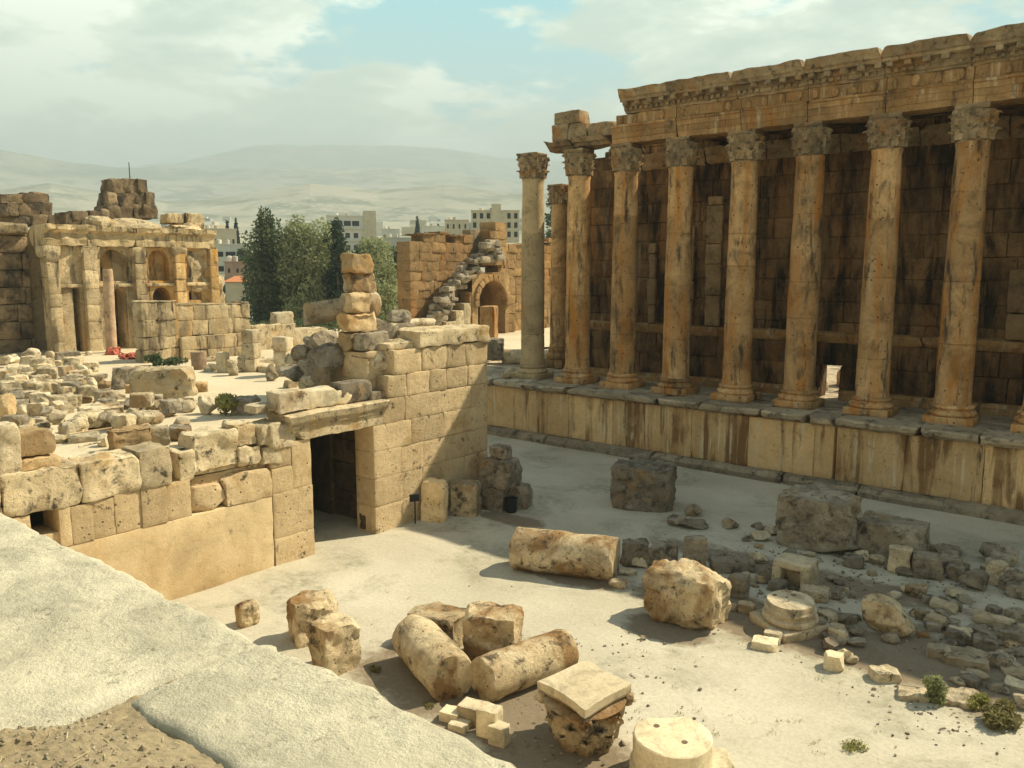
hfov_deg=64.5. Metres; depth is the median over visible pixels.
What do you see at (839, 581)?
rubble stone
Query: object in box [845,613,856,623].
rubble stone
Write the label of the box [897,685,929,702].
stone block
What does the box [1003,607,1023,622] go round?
rubble stone
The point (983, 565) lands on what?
rubble stone
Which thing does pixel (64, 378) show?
rubble stone
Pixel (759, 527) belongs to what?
rubble stone
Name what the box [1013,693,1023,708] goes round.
stone block
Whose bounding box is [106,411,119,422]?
rubble stone
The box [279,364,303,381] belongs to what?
rock
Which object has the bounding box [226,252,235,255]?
window
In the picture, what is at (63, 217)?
stone block
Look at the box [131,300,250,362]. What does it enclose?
terrace wall
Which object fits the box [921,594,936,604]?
rubble stone
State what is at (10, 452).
stone block
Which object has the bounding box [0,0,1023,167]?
sky
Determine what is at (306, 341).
rock
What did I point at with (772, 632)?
stone block
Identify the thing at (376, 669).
grass tuft
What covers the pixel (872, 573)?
rubble stone
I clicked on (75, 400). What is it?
rubble stone
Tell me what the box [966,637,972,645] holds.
rubble stone
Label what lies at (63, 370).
rubble stone
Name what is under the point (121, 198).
stone block
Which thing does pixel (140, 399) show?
rubble stone
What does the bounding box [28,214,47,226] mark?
stone block
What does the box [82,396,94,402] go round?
rubble stone
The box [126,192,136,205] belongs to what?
stone block
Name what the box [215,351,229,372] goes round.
upright slab
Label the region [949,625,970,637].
rubble stone
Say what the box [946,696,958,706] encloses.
rubble stone
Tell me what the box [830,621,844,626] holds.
rubble stone
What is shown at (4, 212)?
stone block
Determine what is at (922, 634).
rubble stone
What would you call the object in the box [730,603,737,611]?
stone block
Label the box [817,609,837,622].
rubble stone
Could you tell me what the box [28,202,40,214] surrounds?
stone block
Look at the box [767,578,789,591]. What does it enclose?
rubble stone
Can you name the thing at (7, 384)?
rubble stone
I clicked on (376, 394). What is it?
stone block
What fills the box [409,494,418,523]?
sign
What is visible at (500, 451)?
stone block
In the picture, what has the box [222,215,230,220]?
house
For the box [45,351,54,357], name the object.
rubble stone
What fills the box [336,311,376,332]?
stone block
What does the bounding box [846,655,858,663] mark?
stone block
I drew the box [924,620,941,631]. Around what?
rubble stone
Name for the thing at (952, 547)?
stone block
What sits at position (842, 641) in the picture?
rubble stone
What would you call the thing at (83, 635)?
viewing wall
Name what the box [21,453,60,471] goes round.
stone block
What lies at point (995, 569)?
stone block
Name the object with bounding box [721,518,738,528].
stone block
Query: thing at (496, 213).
arcaded building
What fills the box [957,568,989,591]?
stone block
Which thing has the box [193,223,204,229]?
stone block
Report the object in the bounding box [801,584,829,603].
stone block
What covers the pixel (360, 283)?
stone block
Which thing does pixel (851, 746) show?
grass tuft
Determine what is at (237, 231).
cypress tree
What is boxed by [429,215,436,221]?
house
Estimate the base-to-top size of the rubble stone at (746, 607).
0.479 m
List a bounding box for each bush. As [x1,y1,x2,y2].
[143,353,165,365]
[162,356,187,365]
[215,392,238,415]
[921,674,948,706]
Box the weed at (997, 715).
[981,697,1023,731]
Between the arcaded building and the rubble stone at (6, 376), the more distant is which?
the arcaded building
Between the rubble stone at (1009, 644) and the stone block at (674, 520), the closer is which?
the rubble stone at (1009, 644)
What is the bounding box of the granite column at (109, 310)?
[102,269,116,349]
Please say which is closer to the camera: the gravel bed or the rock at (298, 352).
the gravel bed
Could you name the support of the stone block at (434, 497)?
on the court ground at (742, 700)
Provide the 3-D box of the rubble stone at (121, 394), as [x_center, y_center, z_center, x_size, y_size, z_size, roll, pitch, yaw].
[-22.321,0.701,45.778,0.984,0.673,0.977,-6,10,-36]
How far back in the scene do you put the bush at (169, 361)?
62.53 m
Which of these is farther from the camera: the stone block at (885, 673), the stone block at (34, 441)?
the stone block at (34, 441)
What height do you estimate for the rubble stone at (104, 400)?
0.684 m
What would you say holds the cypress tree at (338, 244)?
on the terrace ground at (258, 384)
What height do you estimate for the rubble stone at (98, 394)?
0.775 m
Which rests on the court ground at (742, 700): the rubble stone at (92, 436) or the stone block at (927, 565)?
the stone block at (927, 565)
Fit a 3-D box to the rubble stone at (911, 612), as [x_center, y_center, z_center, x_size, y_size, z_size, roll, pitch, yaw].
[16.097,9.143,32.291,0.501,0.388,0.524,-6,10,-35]
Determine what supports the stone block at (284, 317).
on the garden wall at (268, 332)
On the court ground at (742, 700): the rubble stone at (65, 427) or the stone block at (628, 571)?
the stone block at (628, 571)
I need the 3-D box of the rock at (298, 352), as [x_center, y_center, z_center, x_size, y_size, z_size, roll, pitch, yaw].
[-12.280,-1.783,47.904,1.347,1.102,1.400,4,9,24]
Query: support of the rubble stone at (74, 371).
on the terrace ground at (258, 384)
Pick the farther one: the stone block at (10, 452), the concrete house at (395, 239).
the concrete house at (395, 239)
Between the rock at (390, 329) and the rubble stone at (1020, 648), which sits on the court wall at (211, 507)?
the rock at (390, 329)
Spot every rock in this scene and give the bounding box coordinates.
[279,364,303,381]
[284,354,297,364]
[290,345,309,361]
[297,359,307,373]
[300,374,314,385]
[303,336,311,349]
[309,330,338,347]
[364,350,386,371]
[366,292,381,317]
[371,318,399,338]
[388,309,411,322]
[396,323,416,327]
[410,318,435,325]
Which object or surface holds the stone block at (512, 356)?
on the ruined temple
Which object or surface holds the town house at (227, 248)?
on the hills
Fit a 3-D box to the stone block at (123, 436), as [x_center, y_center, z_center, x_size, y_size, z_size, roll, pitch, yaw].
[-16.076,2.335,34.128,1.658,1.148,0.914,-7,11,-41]
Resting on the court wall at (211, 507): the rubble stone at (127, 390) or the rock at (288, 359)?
the rock at (288, 359)
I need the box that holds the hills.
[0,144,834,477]
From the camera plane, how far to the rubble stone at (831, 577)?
35.95 m
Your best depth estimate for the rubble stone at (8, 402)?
40.08 m
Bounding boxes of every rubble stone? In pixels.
[0,356,10,363]
[0,370,10,380]
[0,380,14,390]
[0,380,20,394]
[0,393,16,417]
[0,414,29,425]
[2,387,22,393]
[5,373,14,379]
[6,364,29,374]
[7,354,19,363]
[8,374,28,388]
[8,390,24,398]
[16,399,28,406]
[16,404,28,413]
[18,424,31,427]
[19,355,42,364]
[20,367,32,372]
[20,371,35,377]
[21,348,40,355]
[23,380,32,389]
[23,390,39,398]
[27,378,37,387]
[27,401,48,415]
[28,374,51,388]
[29,392,50,402]
[29,418,34,425]
[30,357,38,366]
[31,416,52,425]
[33,363,53,371]
[33,381,57,394]
[33,423,43,427]
[36,366,58,379]
[37,421,50,427]
[38,357,55,366]
[39,397,48,402]
[39,406,54,414]
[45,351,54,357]
[46,409,67,422]
[47,392,81,408]
[48,379,62,387]
[48,400,63,409]
[54,350,80,362]
[55,360,62,366]
[55,400,74,413]
[55,435,68,442]
[57,365,73,376]
[58,376,68,380]
[58,386,76,393]
[58,421,80,434]
[60,381,83,394]
[63,356,83,368]
[65,373,82,380]
[66,417,89,430]
[67,430,99,443]
[68,369,82,374]
[71,417,87,428]
[73,411,88,417]
[74,378,86,384]
[77,364,87,369]
[78,384,97,397]
[81,369,92,375]
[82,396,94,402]
[84,377,97,384]
[85,361,98,371]
[85,410,103,427]
[86,373,104,382]
[88,417,93,423]
[93,389,117,401]
[93,422,111,427]
[96,397,117,403]
[97,380,110,388]
[97,433,108,446]
[98,410,117,422]
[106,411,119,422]
[111,413,136,428]
[116,389,125,399]
[125,384,129,393]
[126,408,141,412]
[129,392,154,407]
[131,411,155,423]
[146,399,159,409]
[149,411,164,424]
[150,425,170,445]
[154,394,162,399]
[159,399,182,413]
[161,412,175,416]
[169,424,191,440]
[173,417,189,424]
[181,399,195,412]
[183,396,197,400]
[197,395,217,414]
[203,363,216,371]
[206,356,215,361]
[225,359,237,375]
[230,394,260,415]
[237,355,245,371]
[265,364,278,380]
[283,380,297,388]
[737,600,756,614]
[741,535,750,541]
[749,552,768,563]
[754,543,763,548]
[755,525,765,530]
[757,574,765,583]
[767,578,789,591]
[782,547,796,553]
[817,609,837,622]
[822,632,828,637]
[826,574,837,581]
[829,632,850,645]
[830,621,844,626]
[833,579,844,584]
[843,552,863,569]
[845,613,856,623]
[853,550,868,560]
[867,570,877,576]
[868,554,887,564]
[880,632,899,643]
[887,590,901,598]
[895,566,914,575]
[904,582,928,598]
[908,608,917,617]
[915,630,929,637]
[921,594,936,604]
[923,612,947,627]
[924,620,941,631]
[926,642,950,660]
[928,544,935,551]
[934,607,950,616]
[935,548,957,553]
[938,595,950,600]
[939,638,956,645]
[944,623,960,630]
[945,586,967,596]
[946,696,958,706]
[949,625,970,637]
[954,602,962,611]
[956,594,972,605]
[959,670,979,676]
[959,673,982,688]
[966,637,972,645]
[977,628,996,635]
[980,562,987,570]
[983,557,994,562]
[985,604,1002,614]
[986,681,1007,693]
[996,649,1013,655]
[998,687,1009,694]
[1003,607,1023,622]
[1003,640,1020,648]
[1009,655,1015,661]
[1011,645,1023,656]
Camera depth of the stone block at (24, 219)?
73.40 m
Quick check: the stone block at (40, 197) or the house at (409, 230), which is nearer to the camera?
the stone block at (40, 197)
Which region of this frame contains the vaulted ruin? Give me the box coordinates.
[397,222,550,332]
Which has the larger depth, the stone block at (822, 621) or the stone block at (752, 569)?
the stone block at (752, 569)
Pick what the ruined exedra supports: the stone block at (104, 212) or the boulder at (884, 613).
the stone block at (104, 212)
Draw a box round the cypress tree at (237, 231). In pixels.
[233,217,240,243]
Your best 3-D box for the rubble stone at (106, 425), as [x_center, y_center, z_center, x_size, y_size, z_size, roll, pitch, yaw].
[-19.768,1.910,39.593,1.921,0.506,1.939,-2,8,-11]
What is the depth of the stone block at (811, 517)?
39.56 m
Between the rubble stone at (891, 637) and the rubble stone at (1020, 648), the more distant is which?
the rubble stone at (891, 637)
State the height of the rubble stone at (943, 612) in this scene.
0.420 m
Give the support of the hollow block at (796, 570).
on the court ground at (742, 700)
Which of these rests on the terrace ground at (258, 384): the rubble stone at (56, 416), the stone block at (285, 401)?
the rubble stone at (56, 416)
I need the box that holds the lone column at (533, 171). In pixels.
[511,152,553,378]
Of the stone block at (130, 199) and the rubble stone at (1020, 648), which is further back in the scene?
the stone block at (130, 199)
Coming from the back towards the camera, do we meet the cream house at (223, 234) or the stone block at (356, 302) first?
the cream house at (223, 234)
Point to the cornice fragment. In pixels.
(323, 311)
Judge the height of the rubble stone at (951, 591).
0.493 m
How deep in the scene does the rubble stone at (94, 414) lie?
38.20 m
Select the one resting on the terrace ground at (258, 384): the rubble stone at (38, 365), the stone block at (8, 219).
the rubble stone at (38, 365)
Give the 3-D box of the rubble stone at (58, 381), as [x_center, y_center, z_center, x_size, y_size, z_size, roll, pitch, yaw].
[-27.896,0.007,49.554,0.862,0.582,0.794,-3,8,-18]
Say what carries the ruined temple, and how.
on the court ground at (742, 700)
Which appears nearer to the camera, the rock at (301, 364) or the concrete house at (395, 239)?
the rock at (301, 364)
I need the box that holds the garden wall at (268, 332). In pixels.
[251,323,326,349]
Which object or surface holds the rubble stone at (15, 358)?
on the terrace ground at (258, 384)
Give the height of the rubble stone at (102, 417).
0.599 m
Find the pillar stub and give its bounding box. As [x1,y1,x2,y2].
[480,306,497,337]
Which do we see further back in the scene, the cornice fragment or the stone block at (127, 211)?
the stone block at (127, 211)
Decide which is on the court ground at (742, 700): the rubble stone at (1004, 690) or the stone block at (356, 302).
the rubble stone at (1004, 690)
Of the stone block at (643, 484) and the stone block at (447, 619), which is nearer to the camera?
the stone block at (447, 619)
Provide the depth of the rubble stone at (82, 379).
48.38 m
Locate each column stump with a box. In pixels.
[190,351,206,369]
[241,329,260,371]
[272,336,292,375]
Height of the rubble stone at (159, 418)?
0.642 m
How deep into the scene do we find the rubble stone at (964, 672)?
27.34 m
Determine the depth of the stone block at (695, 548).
36.72 m
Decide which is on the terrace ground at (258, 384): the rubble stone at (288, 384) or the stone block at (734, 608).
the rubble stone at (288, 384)
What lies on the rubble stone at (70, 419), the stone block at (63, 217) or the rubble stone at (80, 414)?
the rubble stone at (80, 414)
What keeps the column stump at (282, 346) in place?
on the terrace ground at (258, 384)
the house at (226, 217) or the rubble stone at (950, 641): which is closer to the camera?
the rubble stone at (950, 641)
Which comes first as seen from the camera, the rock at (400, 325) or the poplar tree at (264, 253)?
the rock at (400, 325)
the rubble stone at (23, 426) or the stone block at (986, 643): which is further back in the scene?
the rubble stone at (23, 426)
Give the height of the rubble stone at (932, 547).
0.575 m
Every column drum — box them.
[392,614,472,701]
[471,629,578,702]
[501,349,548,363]
[509,527,619,580]
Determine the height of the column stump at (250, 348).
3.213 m
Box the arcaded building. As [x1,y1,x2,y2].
[470,204,519,242]
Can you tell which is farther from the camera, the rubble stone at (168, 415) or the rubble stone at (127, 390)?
the rubble stone at (127, 390)
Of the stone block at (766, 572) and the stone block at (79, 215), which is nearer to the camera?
the stone block at (766, 572)
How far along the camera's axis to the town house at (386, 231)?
404.04 m
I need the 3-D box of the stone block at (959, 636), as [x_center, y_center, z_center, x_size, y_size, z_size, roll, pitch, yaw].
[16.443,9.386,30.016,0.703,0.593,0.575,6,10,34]
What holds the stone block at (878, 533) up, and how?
on the court ground at (742, 700)
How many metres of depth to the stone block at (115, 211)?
77.70 m
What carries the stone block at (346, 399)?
on the court wall at (211, 507)
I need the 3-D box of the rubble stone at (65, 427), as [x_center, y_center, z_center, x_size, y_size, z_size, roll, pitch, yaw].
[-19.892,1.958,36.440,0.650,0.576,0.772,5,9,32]
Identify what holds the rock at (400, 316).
on the court wall at (211, 507)
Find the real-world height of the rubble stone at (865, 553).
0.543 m
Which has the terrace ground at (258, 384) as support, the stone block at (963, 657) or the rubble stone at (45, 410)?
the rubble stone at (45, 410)
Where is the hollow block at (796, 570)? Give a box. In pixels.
[771,552,818,591]
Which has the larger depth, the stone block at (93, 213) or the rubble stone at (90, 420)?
the stone block at (93, 213)
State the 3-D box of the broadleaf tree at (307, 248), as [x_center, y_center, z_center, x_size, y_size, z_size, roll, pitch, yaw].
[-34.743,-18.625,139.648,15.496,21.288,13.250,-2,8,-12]
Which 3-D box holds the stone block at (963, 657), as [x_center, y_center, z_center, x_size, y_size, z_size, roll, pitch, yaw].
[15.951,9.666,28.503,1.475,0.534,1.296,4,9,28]
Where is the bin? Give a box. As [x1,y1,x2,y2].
[505,496,516,512]
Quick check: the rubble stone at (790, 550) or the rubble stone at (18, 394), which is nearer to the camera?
the rubble stone at (790, 550)
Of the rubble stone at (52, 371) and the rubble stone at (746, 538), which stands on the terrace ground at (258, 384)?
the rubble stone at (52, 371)
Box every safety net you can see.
[104,347,121,354]
[118,352,134,359]
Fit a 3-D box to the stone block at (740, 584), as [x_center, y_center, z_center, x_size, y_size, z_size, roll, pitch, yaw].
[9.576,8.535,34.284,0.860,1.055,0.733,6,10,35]
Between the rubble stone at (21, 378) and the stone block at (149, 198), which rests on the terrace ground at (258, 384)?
the rubble stone at (21, 378)
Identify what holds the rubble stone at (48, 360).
on the terrace ground at (258, 384)
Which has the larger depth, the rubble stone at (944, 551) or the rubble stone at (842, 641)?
the rubble stone at (944, 551)
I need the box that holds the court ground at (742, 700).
[28,434,1023,767]
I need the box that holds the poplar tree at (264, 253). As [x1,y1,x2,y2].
[240,205,293,323]
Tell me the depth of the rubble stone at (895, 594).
34.05 m
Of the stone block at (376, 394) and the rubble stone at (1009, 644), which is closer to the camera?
the rubble stone at (1009, 644)
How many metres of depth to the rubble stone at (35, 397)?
43.95 m
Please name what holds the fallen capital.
on the court ground at (742, 700)
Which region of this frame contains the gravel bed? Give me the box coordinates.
[0,678,224,767]
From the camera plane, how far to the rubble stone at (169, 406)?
41.64 m
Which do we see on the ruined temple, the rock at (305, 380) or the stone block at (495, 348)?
the stone block at (495, 348)
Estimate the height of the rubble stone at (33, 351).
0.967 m
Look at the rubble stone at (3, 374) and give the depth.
54.48 m
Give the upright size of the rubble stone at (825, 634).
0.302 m
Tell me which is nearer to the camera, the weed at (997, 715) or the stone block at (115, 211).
the weed at (997, 715)
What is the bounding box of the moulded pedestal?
[749,590,830,643]
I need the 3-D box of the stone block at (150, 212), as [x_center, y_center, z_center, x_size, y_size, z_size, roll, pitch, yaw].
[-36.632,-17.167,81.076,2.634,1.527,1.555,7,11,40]
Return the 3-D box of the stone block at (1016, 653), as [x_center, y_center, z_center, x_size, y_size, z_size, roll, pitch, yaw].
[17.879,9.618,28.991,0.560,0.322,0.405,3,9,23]
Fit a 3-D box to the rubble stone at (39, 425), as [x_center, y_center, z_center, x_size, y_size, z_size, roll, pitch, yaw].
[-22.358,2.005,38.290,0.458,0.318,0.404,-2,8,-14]
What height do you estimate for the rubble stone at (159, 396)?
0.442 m
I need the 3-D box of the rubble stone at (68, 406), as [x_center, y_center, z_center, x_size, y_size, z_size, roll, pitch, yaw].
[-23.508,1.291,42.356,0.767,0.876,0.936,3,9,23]
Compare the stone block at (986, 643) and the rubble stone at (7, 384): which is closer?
the stone block at (986, 643)
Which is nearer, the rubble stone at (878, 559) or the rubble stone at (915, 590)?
the rubble stone at (915, 590)
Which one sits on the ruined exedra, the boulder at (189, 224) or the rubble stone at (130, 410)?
the boulder at (189, 224)
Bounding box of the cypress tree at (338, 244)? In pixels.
[320,217,352,324]
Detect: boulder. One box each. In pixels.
[182,222,193,226]
[642,558,731,629]
[861,593,914,636]
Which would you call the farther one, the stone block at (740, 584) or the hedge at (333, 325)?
the hedge at (333, 325)
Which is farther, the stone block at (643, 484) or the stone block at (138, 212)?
the stone block at (138, 212)
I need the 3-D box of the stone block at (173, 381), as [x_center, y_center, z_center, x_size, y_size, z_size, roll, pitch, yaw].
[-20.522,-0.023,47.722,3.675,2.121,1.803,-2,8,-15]
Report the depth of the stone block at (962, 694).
25.89 m
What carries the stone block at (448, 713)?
on the court ground at (742, 700)
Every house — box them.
[204,217,213,220]
[205,221,225,227]
[205,225,236,243]
[216,239,248,271]
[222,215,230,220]
[223,256,250,279]
[224,276,250,304]
[376,222,382,235]
[382,226,399,238]
[383,234,410,245]
[402,224,421,235]
[410,218,426,226]
[422,223,444,232]
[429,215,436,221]
[444,217,468,234]
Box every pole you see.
[68,427,111,434]
[78,441,101,446]
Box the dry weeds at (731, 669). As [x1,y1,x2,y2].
[347,569,908,754]
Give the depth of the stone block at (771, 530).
42.08 m
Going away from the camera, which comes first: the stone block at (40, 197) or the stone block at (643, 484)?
the stone block at (643, 484)
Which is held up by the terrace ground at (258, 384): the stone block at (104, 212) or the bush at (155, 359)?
the bush at (155, 359)
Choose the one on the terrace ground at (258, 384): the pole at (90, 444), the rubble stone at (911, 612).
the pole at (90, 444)
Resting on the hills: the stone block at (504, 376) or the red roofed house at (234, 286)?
the red roofed house at (234, 286)
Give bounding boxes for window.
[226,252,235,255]
[344,221,350,225]
[352,221,358,225]
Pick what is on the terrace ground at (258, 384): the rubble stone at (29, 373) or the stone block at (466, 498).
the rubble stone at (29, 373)
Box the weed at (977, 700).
[966,692,992,710]
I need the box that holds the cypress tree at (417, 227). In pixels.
[414,216,419,232]
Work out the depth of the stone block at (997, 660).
28.04 m
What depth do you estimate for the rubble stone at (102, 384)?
51.76 m
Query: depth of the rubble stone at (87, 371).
57.16 m
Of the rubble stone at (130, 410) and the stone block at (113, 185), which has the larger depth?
the stone block at (113, 185)
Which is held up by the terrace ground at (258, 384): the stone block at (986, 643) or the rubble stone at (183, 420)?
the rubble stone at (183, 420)
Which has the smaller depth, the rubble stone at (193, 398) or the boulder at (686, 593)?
the boulder at (686, 593)
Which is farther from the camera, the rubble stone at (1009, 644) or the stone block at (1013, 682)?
the rubble stone at (1009, 644)
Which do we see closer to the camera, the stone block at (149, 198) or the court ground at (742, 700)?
the court ground at (742, 700)
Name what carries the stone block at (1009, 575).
on the court ground at (742, 700)
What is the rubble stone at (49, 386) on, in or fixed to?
on the terrace ground at (258, 384)
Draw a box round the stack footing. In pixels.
[342,350,383,388]
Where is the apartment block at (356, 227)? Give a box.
[326,211,376,249]
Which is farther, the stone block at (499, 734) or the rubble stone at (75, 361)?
the rubble stone at (75, 361)
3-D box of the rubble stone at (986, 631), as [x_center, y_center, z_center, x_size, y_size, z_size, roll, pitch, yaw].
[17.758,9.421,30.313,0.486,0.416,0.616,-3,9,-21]
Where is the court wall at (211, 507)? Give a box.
[0,324,489,600]
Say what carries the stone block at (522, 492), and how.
on the court ground at (742, 700)
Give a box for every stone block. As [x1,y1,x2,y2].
[0,194,11,203]
[0,203,8,216]
[0,216,13,222]
[0,421,21,474]
[4,194,22,203]
[6,202,18,216]
[12,215,31,225]
[18,192,35,203]
[18,203,30,216]
[18,427,55,456]
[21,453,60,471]
[28,191,48,202]
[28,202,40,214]
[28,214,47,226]
[40,202,52,214]
[47,215,54,223]
[54,212,73,224]
[68,211,87,220]
[73,221,81,224]
[77,403,123,412]
[86,210,101,215]
[94,204,122,218]
[96,209,109,217]
[97,191,117,205]
[100,178,124,193]
[107,424,151,450]
[111,366,131,389]
[116,193,127,206]
[119,399,142,409]
[120,205,133,217]
[121,178,137,192]
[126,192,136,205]
[129,365,197,398]
[132,204,145,218]
[135,192,144,205]
[136,178,147,192]
[142,204,157,219]
[145,192,154,205]
[160,213,183,223]
[183,213,203,222]
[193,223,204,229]
[195,381,208,391]
[235,599,259,627]
[244,401,272,413]
[263,421,296,448]
[266,389,309,413]
[270,311,293,323]
[286,588,338,647]
[305,385,339,409]
[308,612,361,675]
[330,379,371,402]
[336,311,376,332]
[336,390,351,403]
[338,331,362,352]
[340,252,373,273]
[340,292,371,313]
[342,272,376,292]
[342,353,352,376]
[353,330,388,350]
[367,389,385,399]
[407,602,465,647]
[420,477,448,521]
[439,704,459,722]
[448,718,471,733]
[450,479,481,516]
[457,697,487,726]
[462,601,523,660]
[476,701,502,738]
[479,456,522,489]
[480,485,509,511]
[487,337,503,360]
[487,720,510,748]
[489,443,511,459]
[501,374,511,378]
[504,367,514,374]
[509,482,532,509]
[609,578,626,588]
[610,458,677,512]
[619,568,636,575]
[622,538,648,566]
[629,453,647,458]
[632,557,647,567]
[648,539,678,564]
[667,514,684,525]
[680,518,708,529]
[683,535,707,566]
[685,504,701,516]
[708,551,749,573]
[713,748,734,767]
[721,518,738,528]
[727,573,750,599]
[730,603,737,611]
[743,572,756,583]
[749,530,770,540]
[749,565,754,572]
[750,635,778,651]
[751,522,762,527]
[758,567,771,583]
[764,526,776,534]
[764,628,782,645]
[775,484,862,552]
[799,550,815,556]
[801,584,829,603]
[808,483,830,488]
[817,616,829,624]
[820,636,839,649]
[821,607,841,612]
[823,650,843,671]
[828,625,848,638]
[830,590,844,600]
[836,369,839,385]
[836,613,847,622]
[837,648,853,660]
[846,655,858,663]
[847,590,856,598]
[847,637,865,646]
[848,626,863,635]
[856,510,930,558]
[867,664,901,682]
[887,545,912,575]
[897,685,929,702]
[910,550,943,581]
[914,608,929,620]
[936,543,962,554]
[938,687,981,710]
[940,553,962,573]
[943,644,989,672]
[945,627,966,645]
[946,563,965,581]
[947,617,960,623]
[948,676,965,686]
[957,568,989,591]
[966,667,989,679]
[967,623,988,632]
[972,633,998,651]
[979,542,1019,566]
[985,559,1009,585]
[987,651,1008,669]
[990,623,1023,645]
[998,569,1023,590]
[1000,666,1023,679]
[1003,648,1020,657]
[1004,581,1023,600]
[1004,674,1023,690]
[1009,661,1021,666]
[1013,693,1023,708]
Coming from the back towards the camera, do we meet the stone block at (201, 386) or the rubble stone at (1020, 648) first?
the stone block at (201, 386)
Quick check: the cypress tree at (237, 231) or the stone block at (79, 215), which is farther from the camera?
the cypress tree at (237, 231)
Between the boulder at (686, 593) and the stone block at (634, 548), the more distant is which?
the stone block at (634, 548)
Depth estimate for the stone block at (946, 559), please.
36.81 m
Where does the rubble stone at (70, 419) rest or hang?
on the terrace ground at (258, 384)
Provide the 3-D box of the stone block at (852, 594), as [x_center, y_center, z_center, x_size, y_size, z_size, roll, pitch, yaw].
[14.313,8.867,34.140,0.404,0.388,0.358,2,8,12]
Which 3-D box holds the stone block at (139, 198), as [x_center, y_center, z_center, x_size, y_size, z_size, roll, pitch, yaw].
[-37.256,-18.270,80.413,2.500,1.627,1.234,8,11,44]
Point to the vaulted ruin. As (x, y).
(443, 279)
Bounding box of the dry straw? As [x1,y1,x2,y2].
[0,708,180,767]
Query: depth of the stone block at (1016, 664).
28.04 m
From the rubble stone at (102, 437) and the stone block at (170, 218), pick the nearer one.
the rubble stone at (102, 437)
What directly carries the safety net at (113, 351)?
on the terrace ground at (258, 384)
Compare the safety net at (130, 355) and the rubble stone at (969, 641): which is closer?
the rubble stone at (969, 641)
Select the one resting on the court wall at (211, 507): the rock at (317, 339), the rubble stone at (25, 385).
the rock at (317, 339)
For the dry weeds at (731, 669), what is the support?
on the court ground at (742, 700)
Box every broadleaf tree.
[235,247,251,261]
[264,215,335,325]
[353,234,397,323]
[387,246,397,303]
[544,199,551,243]
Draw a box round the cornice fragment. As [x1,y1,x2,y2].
[302,296,357,325]
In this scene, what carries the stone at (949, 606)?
on the court ground at (742, 700)
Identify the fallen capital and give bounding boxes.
[534,661,635,756]
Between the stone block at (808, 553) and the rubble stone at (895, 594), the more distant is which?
the stone block at (808, 553)
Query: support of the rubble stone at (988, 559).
on the court ground at (742, 700)
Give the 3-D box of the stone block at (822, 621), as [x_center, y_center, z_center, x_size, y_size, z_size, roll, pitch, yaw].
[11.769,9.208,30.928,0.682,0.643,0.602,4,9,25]
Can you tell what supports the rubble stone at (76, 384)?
on the terrace ground at (258, 384)
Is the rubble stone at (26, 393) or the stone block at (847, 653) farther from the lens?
the rubble stone at (26, 393)
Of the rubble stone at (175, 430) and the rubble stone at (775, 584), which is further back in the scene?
the rubble stone at (175, 430)
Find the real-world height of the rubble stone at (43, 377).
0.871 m
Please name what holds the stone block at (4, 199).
on the stone block at (4, 212)
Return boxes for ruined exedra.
[0,215,224,353]
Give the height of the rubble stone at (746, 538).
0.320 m
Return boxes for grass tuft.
[369,664,381,672]
[423,701,435,708]
[842,738,869,752]
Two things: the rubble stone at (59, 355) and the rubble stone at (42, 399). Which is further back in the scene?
the rubble stone at (59, 355)
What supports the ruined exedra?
on the terrace ground at (258, 384)
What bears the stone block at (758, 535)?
on the court ground at (742, 700)
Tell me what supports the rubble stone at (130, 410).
on the rubble stone
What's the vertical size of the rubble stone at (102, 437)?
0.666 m
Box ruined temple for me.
[487,22,1023,525]
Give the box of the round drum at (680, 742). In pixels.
[629,717,714,767]
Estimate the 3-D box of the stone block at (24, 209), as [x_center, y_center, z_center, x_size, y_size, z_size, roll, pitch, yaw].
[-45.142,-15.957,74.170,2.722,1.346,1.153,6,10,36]
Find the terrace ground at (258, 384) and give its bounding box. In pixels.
[0,319,549,458]
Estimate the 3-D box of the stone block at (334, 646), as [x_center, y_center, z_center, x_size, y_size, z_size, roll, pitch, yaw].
[-6.169,9.038,28.082,1.500,1.857,1.330,-7,11,-43]
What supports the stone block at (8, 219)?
on the ruined exedra
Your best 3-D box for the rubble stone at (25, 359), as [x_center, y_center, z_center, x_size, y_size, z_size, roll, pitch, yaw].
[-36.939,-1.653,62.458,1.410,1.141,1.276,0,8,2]
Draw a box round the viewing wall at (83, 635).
[0,513,515,767]
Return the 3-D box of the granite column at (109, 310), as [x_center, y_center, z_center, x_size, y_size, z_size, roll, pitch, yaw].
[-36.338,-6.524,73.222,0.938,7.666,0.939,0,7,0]
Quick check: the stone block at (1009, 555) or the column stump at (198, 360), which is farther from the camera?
the column stump at (198, 360)
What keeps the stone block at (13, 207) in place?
on the stone block at (8, 219)
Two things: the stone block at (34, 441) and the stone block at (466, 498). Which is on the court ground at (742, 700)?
the stone block at (466, 498)
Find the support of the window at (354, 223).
in the apartment block at (356, 227)
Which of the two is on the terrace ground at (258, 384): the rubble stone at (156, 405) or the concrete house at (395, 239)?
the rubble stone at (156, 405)
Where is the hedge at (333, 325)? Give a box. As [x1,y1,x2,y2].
[250,316,383,331]
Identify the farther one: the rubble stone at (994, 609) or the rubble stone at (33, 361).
the rubble stone at (33, 361)
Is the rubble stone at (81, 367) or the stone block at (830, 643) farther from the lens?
the rubble stone at (81, 367)
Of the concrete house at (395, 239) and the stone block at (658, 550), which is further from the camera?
the concrete house at (395, 239)
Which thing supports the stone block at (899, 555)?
on the court ground at (742, 700)

